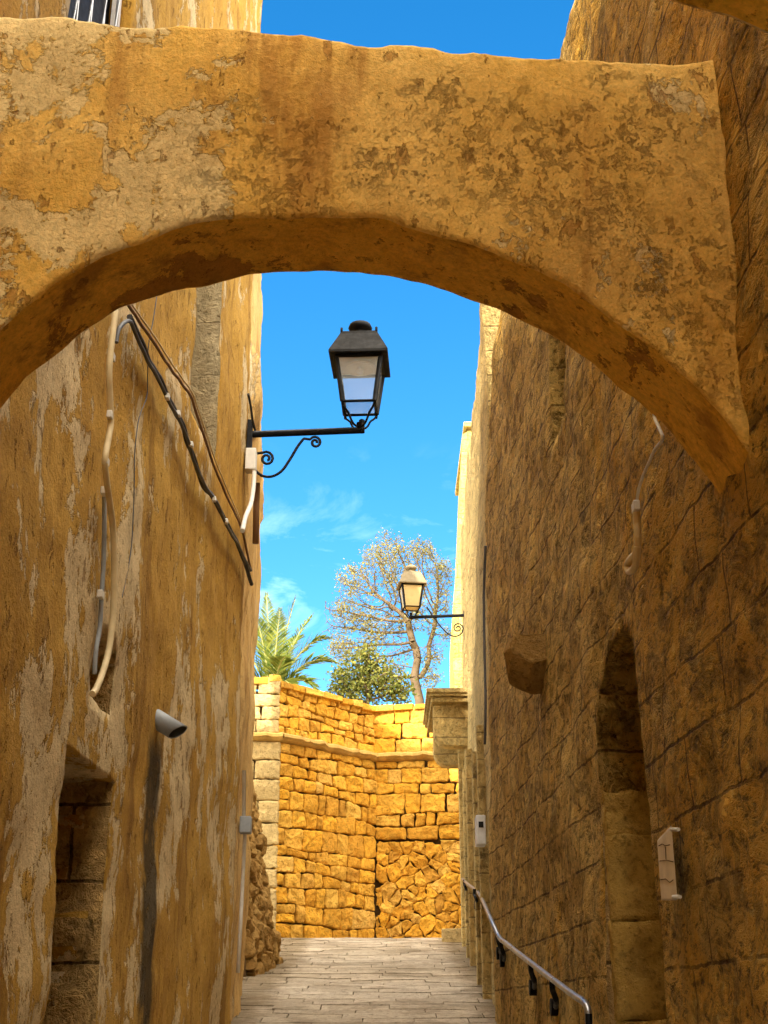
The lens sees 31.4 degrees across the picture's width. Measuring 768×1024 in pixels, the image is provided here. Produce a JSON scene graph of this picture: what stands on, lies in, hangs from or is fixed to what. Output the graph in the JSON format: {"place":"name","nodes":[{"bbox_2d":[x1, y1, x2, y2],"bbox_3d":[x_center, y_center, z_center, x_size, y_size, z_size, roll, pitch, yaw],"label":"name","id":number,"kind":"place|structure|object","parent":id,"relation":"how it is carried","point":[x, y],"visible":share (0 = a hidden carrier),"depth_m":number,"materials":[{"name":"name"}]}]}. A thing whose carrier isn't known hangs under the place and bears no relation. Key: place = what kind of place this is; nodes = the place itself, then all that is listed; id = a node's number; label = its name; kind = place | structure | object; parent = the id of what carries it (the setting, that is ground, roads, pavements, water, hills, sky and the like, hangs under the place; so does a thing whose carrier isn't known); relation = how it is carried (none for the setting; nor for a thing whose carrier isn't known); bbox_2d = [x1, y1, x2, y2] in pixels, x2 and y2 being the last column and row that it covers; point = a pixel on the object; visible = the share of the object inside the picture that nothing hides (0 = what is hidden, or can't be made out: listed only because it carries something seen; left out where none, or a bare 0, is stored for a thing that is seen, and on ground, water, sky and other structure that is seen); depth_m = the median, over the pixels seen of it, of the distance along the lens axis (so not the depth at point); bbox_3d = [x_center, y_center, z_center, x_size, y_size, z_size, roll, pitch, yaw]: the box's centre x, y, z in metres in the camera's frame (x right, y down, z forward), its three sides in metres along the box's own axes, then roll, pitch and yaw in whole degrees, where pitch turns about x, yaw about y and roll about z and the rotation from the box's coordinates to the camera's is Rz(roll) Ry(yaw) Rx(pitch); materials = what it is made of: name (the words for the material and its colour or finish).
{"place":"outdoors","nodes":[
{"label":"outdoors","id":0,"kind":"place"},
{"bbox_2d":[231,937,496,1023],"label":"street","id":1,"kind":"structure","parent":0,"point":[307,980],"depth_m":15.16,"materials":[{"name":"grey stone"}]},
{"bbox_2d":[441,928,461,941],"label":"stone block","id":2,"kind":"structure","parent":1,"relation":"on","point":[451,935],"depth_m":21.80,"materials":[{"name":"beige stone"}]},
{"bbox_2d":[254,0,574,705],"label":"sky","id":3,"kind":"structure","parent":0,"point":[334,497],"materials":[{"name":"blue"}]},
{"bbox_3d":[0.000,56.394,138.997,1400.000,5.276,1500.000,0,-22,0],"label":"ground","id":4,"kind":"structure","parent":0,"visible":0},
{"bbox_2d":[0,0,262,1023],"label":"ochre house","id":5,"kind":"structure","parent":4,"relation":"on","point":[118,818],"depth_m":8.06,"materials":[{"name":"paint"}]},
{"bbox_2d":[68,0,121,26],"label":"window","id":6,"kind":"structure","parent":5,"relation":"in","point":[97,11],"depth_m":8.27,"materials":[{"name":"white paint"}]},
{"bbox_2d":[92,486,106,674],"bbox_3d":[-1.526,0.366,7.333,0.042,1.010,0.208,0,-22,0],"label":"conduit","id":7,"kind":"object","parent":5,"relation":"attached to","point":[100,594],"visible":0.94,"depth_m":7.39,"materials":[{"name":"grey plastic"}]},
{"bbox_2d":[89,309,118,696],"bbox_3d":[-1.486,-0.073,7.415,0.037,2.226,0.505,-1,-22,3],"label":"cable","id":8,"kind":"object","parent":5,"relation":"attached to","point":[94,691],"visible":0.98,"depth_m":7.42,"materials":[{"name":"white plastic"}]},
{"bbox_2d":[122,297,156,597],"bbox_3d":[-1.500,-0.469,8.415,0.007,2.196,0.319,-1,-22,3],"label":"wire","id":9,"kind":"object","parent":5,"relation":"attached to","point":[135,449],"visible":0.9,"depth_m":8.25,"materials":[{"name":"grey plastic"}]},
{"bbox_2d":[155,709,186,738],"bbox_3d":[-1.403,1.374,8.868,0.261,0.194,0.123,-6,-23,14],"label":"drain spout","id":10,"kind":"object","parent":5,"relation":"attached to","point":[168,726],"visible":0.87,"depth_m":8.83,"materials":[{"name":"grey plastic"}]},
{"bbox_2d":[115,319,251,571],"bbox_3d":[-1.367,-0.217,10.118,0.027,0.426,5.072,-1,-22,3],"label":"cable","id":11,"kind":"object","parent":5,"relation":"attached to","point":[145,355],"visible":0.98,"depth_m":9.30,"materials":[{"name":"grey plastic"}]},
{"bbox_2d":[131,304,241,522],"bbox_3d":[-1.387,-0.593,10.265,0.014,0.361,4.388,-1,-22,3],"label":"cable","id":12,"kind":"object","parent":5,"relation":"attached to","point":[157,341],"visible":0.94,"depth_m":10.00,"materials":[{"name":"brown rubber"}]},
{"bbox_2d":[127,305,251,568],"bbox_3d":[-1.376,-0.472,10.430,0.023,0.362,4.943,-1,-22,3],"label":"cable","id":13,"kind":"object","parent":5,"relation":"attached to","point":[150,337],"visible":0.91,"depth_m":10.12,"materials":[{"name":"brown rubber"}]},
{"bbox_2d":[127,314,253,585],"bbox_3d":[-1.358,-0.257,10.389,0.061,0.184,4.940,-1,-22,3],"label":"cable","id":14,"kind":"object","parent":5,"relation":"attached to","point":[167,397],"visible":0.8,"depth_m":9.75,"materials":[{"name":"white plastic"}]},
{"bbox_2d":[240,448,256,532],"bbox_3d":[-1.254,-0.196,12.437,0.114,1.144,0.880,0,-22,0],"label":"junction box","id":15,"kind":"object","parent":5,"relation":"attached to","point":[251,461],"visible":1,"depth_m":12.84,"materials":[{"name":"white plastic"}]},
{"bbox_2d":[247,393,255,430],"bbox_3d":[-1.260,-0.947,13.009,0.024,0.175,0.498,-1,-22,3],"label":"cable","id":16,"kind":"object","parent":5,"relation":"attached to","point":[251,410],"visible":1,"depth_m":12.99,"materials":[{"name":"black rubber"}]},
{"bbox_2d":[246,320,389,477],"bbox_3d":[-0.625,-1.098,13.256,1.378,1.676,0.599,0,-22,0],"label":"wall lamp","id":17,"kind":"object","parent":5,"relation":"attached to","point":[359,349],"visible":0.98,"depth_m":13.17,"materials":[{"name":"black metal"}]},
{"bbox_2d":[230,274,263,1020],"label":"pale ochre house","id":18,"kind":"structure","parent":4,"relation":"on","point":[251,603],"depth_m":13.64,"materials":[{"name":"paint"}]},
{"bbox_2d":[236,770,251,972],"bbox_3d":[-1.232,3.131,11.999,0.106,1.739,0.127,0,-22,0],"label":"conduit","id":19,"kind":"object","parent":18,"relation":"attached to","point":[245,827],"visible":1,"depth_m":12.06,"materials":[{"name":"grey plastic"}]},
{"bbox_2d":[252,483,259,543],"bbox_3d":[-1.220,0.009,13.029,0.062,0.594,0.159,0,-22,0],"label":"downpipe","id":20,"kind":"object","parent":18,"relation":"attached to","point":[256,505],"visible":0.88,"depth_m":13.01,"materials":[{"name":"brown metal"}]},
{"bbox_2d":[243,782,282,976],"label":"rubble buttress","id":21,"kind":"structure","parent":4,"relation":"on","point":[263,944],"depth_m":17.41,"materials":[{"name":"brown stone"}]},
{"bbox_2d":[252,675,460,937],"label":"bastion wall","id":22,"kind":"structure","parent":4,"relation":"on","point":[357,804],"depth_m":24.83,"materials":[{"name":"stone"}]},
{"bbox_2d":[458,303,500,1008],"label":"pale stone house","id":23,"kind":"structure","parent":4,"relation":"on","point":[474,773],"depth_m":16.51,"materials":[{"name":"stone"}]},
{"bbox_2d":[396,565,463,636],"bbox_3d":[0.782,1.511,22.596,1.124,1.291,0.456,3,-22,-6],"label":"wall lamp","id":24,"kind":"object","parent":23,"relation":"attached to","point":[412,583],"visible":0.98,"depth_m":22.47,"materials":[{"name":"metal"}]},
{"bbox_2d":[423,688,467,768],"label":"stone balcony","id":25,"kind":"structure","parent":23,"relation":"attached to","point":[445,719],"depth_m":20.71,"materials":[{"name":"stone"}]},
{"bbox_2d":[475,815,485,846],"bbox_3d":[1.002,3.313,14.178,0.100,0.300,0.230,0,-22,0],"label":"meter box","id":26,"kind":"object","parent":23,"relation":"attached to","point":[480,830],"visible":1,"depth_m":14.09,"materials":[{"name":"white plastic"}]},
{"bbox_2d":[479,821,483,827],"bbox_3d":[1.002,3.226,14.095,0.050,0.060,0.010,0,-22,0],"label":"window","id":27,"kind":"structure","parent":26,"relation":"in","point":[481,825],"depth_m":14.09,"materials":[{"name":"black glass"}]},
{"bbox_2d":[485,0,767,1023],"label":"limestone building","id":28,"kind":"structure","parent":4,"relation":"on","point":[627,722],"depth_m":7.23,"materials":[{"name":"stone"}]},
{"bbox_2d":[0,17,748,493],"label":"arch","id":29,"kind":"structure","parent":28,"relation":"attached to","point":[582,207],"depth_m":5.41,"materials":[{"name":"paint"}]},
{"bbox_2d":[483,546,486,744],"bbox_3d":[0.977,1.280,13.190,0.026,1.836,0.578,1,-22,-2],"label":"wire","id":30,"kind":"object","parent":28,"relation":"attached to","point":[484,657],"visible":1,"depth_m":13.22,"materials":[{"name":"grey plastic"}]},
{"bbox_2d":[461,878,592,1023],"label":"handrail","id":31,"kind":"object","parent":28,"relation":"attached to","point":[552,979],"visible":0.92,"depth_m":9.24,"materials":[{"name":"metal"}]},
{"bbox_2d":[624,500,640,575],"bbox_3d":[1.196,0.142,6.567,0.039,0.299,0.334,1,-22,-1],"label":"conduit","id":32,"kind":"object","parent":28,"relation":"attached to","point":[633,557],"visible":1,"depth_m":6.47,"materials":[{"name":"white plastic"}]},
{"bbox_2d":[636,414,663,499],"bbox_3d":[1.225,-0.283,6.318,0.016,0.293,0.644,1,-22,-2],"label":"cable","id":33,"kind":"object","parent":28,"relation":"attached to","point":[658,445],"visible":0.65,"depth_m":6.24,"materials":[{"name":"white plastic"}]},
{"bbox_2d":[657,826,681,899],"bbox_3d":[1.211,1.500,5.802,0.038,0.320,0.520,0,-22,0],"label":"cable casing","id":34,"kind":"object","parent":28,"relation":"attached to","point":[668,887],"visible":1,"depth_m":5.78,"materials":[{"name":"white plastic"}]},
{"bbox_2d":[670,0,767,33],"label":"arch","id":35,"kind":"structure","parent":28,"relation":"attached to","point":[753,13],"depth_m":3.73,"materials":[{"name":"paint"}]},
{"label":"terrace ground","id":36,"kind":"structure","parent":0,"visible":0},
{"bbox_2d":[254,592,341,689],"bbox_3d":[-2.218,3.402,28.944,2.049,3.981,2.084,17,-27,-36],"label":"palm tree","id":37,"kind":"object","parent":36,"relation":"on","point":[280,661],"visible":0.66,"depth_m":28.96,"materials":[{"name":"green plant"}]},
{"bbox_2d":[323,639,419,705],"bbox_3d":[-0.303,3.814,30.302,2.199,1.985,1.128,0,-22,0],"label":"olive bush","id":38,"kind":"object","parent":36,"relation":"on","point":[366,677],"visible":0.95,"depth_m":30.14,"materials":[{"name":"green plant"}]},
{"bbox_2d":[321,527,455,703],"bbox_3d":[0.171,2.717,33.436,3.424,4.622,1.894,0,-22,0],"label":"pale tree","id":39,"kind":"object","parent":36,"relation":"on","point":[415,650],"visible":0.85,"depth_m":33.38,"materials":[{"name":"beige plant"}]},
{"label":"terrace bank","id":40,"kind":"structure","parent":0,"visible":0},
{"bbox_2d":[450,422,471,687],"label":"stone tower","id":41,"kind":"structure","parent":40,"relation":"on","point":[456,661],"depth_m":28.95,"materials":[{"name":"yellow stone"}]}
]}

